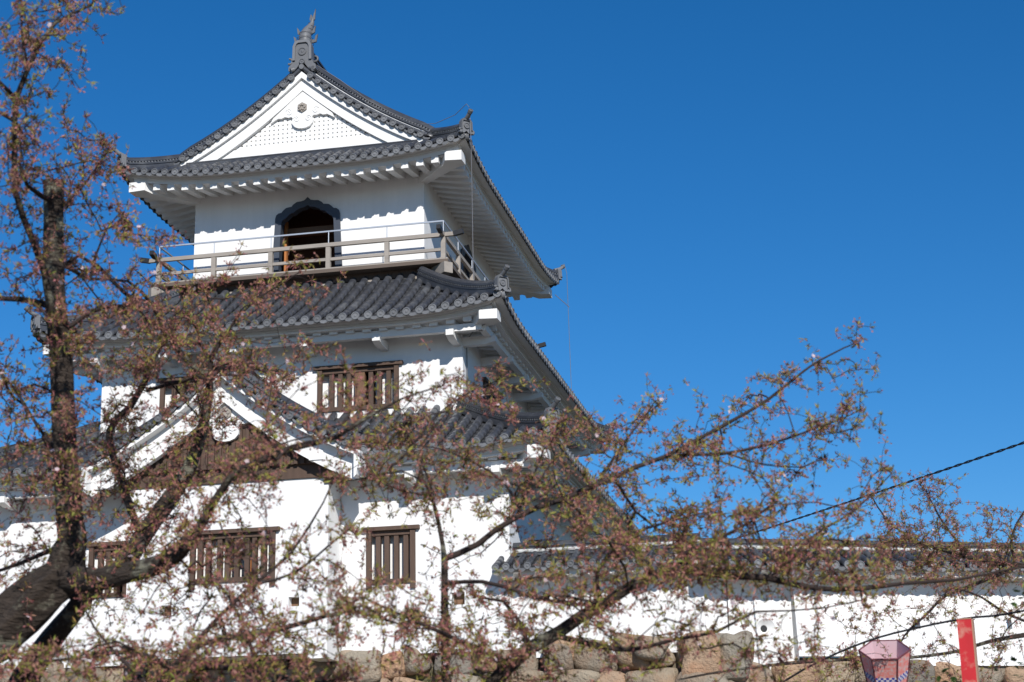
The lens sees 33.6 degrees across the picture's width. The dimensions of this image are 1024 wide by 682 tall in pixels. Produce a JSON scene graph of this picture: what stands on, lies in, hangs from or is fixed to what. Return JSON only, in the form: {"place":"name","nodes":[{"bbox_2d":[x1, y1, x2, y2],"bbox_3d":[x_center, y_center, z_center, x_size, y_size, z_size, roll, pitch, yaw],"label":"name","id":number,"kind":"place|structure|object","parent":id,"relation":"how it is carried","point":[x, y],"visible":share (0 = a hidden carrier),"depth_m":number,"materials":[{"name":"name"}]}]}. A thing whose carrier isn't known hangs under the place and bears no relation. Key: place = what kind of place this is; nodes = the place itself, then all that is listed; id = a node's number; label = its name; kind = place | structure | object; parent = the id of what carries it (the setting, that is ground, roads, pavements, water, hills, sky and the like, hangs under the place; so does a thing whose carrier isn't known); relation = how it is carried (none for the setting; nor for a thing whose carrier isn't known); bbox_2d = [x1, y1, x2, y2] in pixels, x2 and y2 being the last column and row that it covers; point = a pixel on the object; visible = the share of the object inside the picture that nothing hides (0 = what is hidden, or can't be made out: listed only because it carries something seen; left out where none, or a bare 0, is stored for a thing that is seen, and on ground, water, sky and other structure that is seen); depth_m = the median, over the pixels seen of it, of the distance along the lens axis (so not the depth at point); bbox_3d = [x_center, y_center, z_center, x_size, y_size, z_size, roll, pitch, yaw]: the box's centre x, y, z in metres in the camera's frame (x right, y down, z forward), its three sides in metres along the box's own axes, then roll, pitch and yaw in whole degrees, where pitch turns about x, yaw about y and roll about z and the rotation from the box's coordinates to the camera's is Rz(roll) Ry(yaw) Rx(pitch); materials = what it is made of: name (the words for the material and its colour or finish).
{"place":"outdoors","nodes":[
{"label":"outdoors","id":0,"kind":"place"},
{"bbox_2d":[0,0,1023,626],"label":"sky","id":1,"kind":"structure","parent":0,"point":[717,186],"materials":[{"name":"blue"}]},
{"bbox_2d":[189,657,838,681],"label":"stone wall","id":2,"kind":"structure","parent":0,"point":[674,665],"depth_m":36.23,"materials":[{"name":"stone"}]},
{"bbox_2d":[0,9,641,668],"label":"castle keep","id":3,"kind":"structure","parent":2,"relation":"on","point":[410,225],"depth_m":40.27,"materials":[{"name":"paint"}]},
{"bbox_2d":[86,541,126,603],"bbox_3d":[-8.997,5.232,38.311,1.300,1.365,0.370,-4,-16,11],"label":"window","id":4,"kind":"structure","parent":3,"relation":"in","point":[109,550],"depth_m":38.37,"materials":[{"name":"brown wood"}]},
{"bbox_2d":[156,377,201,411],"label":"window","id":5,"kind":"structure","parent":3,"relation":"in","point":[162,403],"depth_m":40.77,"materials":[{"name":"brown wood"}]},
{"bbox_2d":[273,197,341,271],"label":"bell window","id":6,"kind":"structure","parent":3,"relation":"in","point":[281,220],"depth_m":43.53,"materials":[{"name":"blue paint"}]},
{"bbox_2d":[313,360,402,413],"bbox_3d":[-3.581,1.160,39.866,2.180,1.225,0.370,-4,-16,11],"label":"window","id":7,"kind":"structure","parent":3,"relation":"in","point":[390,369],"depth_m":39.84,"materials":[{"name":"brown wood"}]},
{"bbox_2d":[362,524,419,588],"bbox_3d":[-2.611,4.740,37.038,1.300,1.365,0.370,-4,-16,11],"label":"window","id":8,"kind":"structure","parent":3,"relation":"in","point":[392,546],"depth_m":37.02,"materials":[{"name":"brown wood"}]},
{"bbox_2d":[460,245,475,278],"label":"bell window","id":9,"kind":"structure","parent":3,"relation":"in","point":[464,254],"depth_m":47.54,"materials":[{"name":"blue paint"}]},
{"bbox_2d":[482,377,503,407],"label":"window","id":10,"kind":"structure","parent":3,"relation":"in","point":[485,380],"depth_m":41.87,"materials":[{"name":"brown wood"}]},
{"bbox_2d":[994,586,1023,681],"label":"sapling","id":11,"kind":"object","parent":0,"point":[1014,605],"visible":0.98,"depth_m":10.00,"materials":[{"name":"brown plant"}]},
{"bbox_3d":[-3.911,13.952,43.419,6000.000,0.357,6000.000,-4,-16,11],"label":"ground","id":12,"kind":"structure","parent":0,"visible":0},
{"bbox_2d":[0,459,409,681],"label":"cherry tree","id":13,"kind":"object","parent":12,"relation":"on","point":[101,651],"visible":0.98,"depth_m":7.29,"materials":[{"name":"brown plant"}]},
{"bbox_2d":[0,0,484,681],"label":"cherry tree","id":14,"kind":"object","parent":12,"relation":"on","point":[34,598],"visible":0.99,"depth_m":8.70,"materials":[{"name":"brown plant"}]},
{"bbox_2d":[0,630,753,681],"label":"stone wall","id":15,"kind":"structure","parent":12,"relation":"on","point":[586,666],"depth_m":35.43,"materials":[{"name":"stone"}]},
{"bbox_2d":[491,533,705,657],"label":"plaster wall","id":16,"kind":"structure","parent":15,"relation":"on","point":[638,623],"depth_m":35.71,"materials":[{"name":"paint"}]},
{"bbox_2d":[320,317,1023,681],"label":"cherry tree","id":17,"kind":"object","parent":12,"relation":"on","point":[686,569],"visible":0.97,"depth_m":8.33,"materials":[{"name":"brown plant"}]},
{"bbox_2d":[678,468,1023,681],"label":"cherry tree","id":18,"kind":"object","parent":12,"relation":"on","point":[853,658],"visible":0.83,"depth_m":14.15,"materials":[{"name":"brown plant"}]},
{"bbox_2d":[786,660,920,681],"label":"shrub","id":19,"kind":"object","parent":12,"relation":"on","point":[850,670],"visible":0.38,"depth_m":24.04,"materials":[{"name":"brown plant"}]},
{"bbox_2d":[728,659,1023,681],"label":"stone wall","id":20,"kind":"structure","parent":12,"relation":"on","point":[1005,671],"depth_m":35.80,"materials":[{"name":"beige stone"}]},
{"bbox_2d":[687,538,1023,668],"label":"plaster wall","id":21,"kind":"structure","parent":20,"relation":"on","point":[834,634],"depth_m":36.02,"materials":[{"name":"white paint"}]},
{"bbox_2d":[738,441,1023,537],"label":"overhead cable","id":22,"kind":"object","parent":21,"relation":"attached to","point":[956,465],"visible":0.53,"depth_m":28.17,"materials":[{"name":"rubber"}]},
{"bbox_2d":[858,639,910,681],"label":"festival lantern","id":23,"kind":"object","parent":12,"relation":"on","point":[894,667],"visible":0.98,"depth_m":12.97,"materials":[{"name":"pink paper"}]},
{"bbox_2d":[936,657,961,681],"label":"sapling","id":24,"kind":"object","parent":12,"relation":"on","point":[952,678],"visible":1,"depth_m":10.49,"materials":[{"name":"green plant"}]},
{"bbox_2d":[956,618,979,681],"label":"wooden post","id":25,"kind":"object","parent":12,"relation":"on","point":[968,650],"visible":1,"depth_m":11.90,"materials":[{"name":"red paint"}]},
{"bbox_2d":[783,610,1023,681],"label":"lantern cord","id":26,"kind":"object","parent":25,"relation":"attached to","point":[892,633],"visible":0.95,"depth_m":12.14,"materials":[{"name":"rubber"}]}
]}

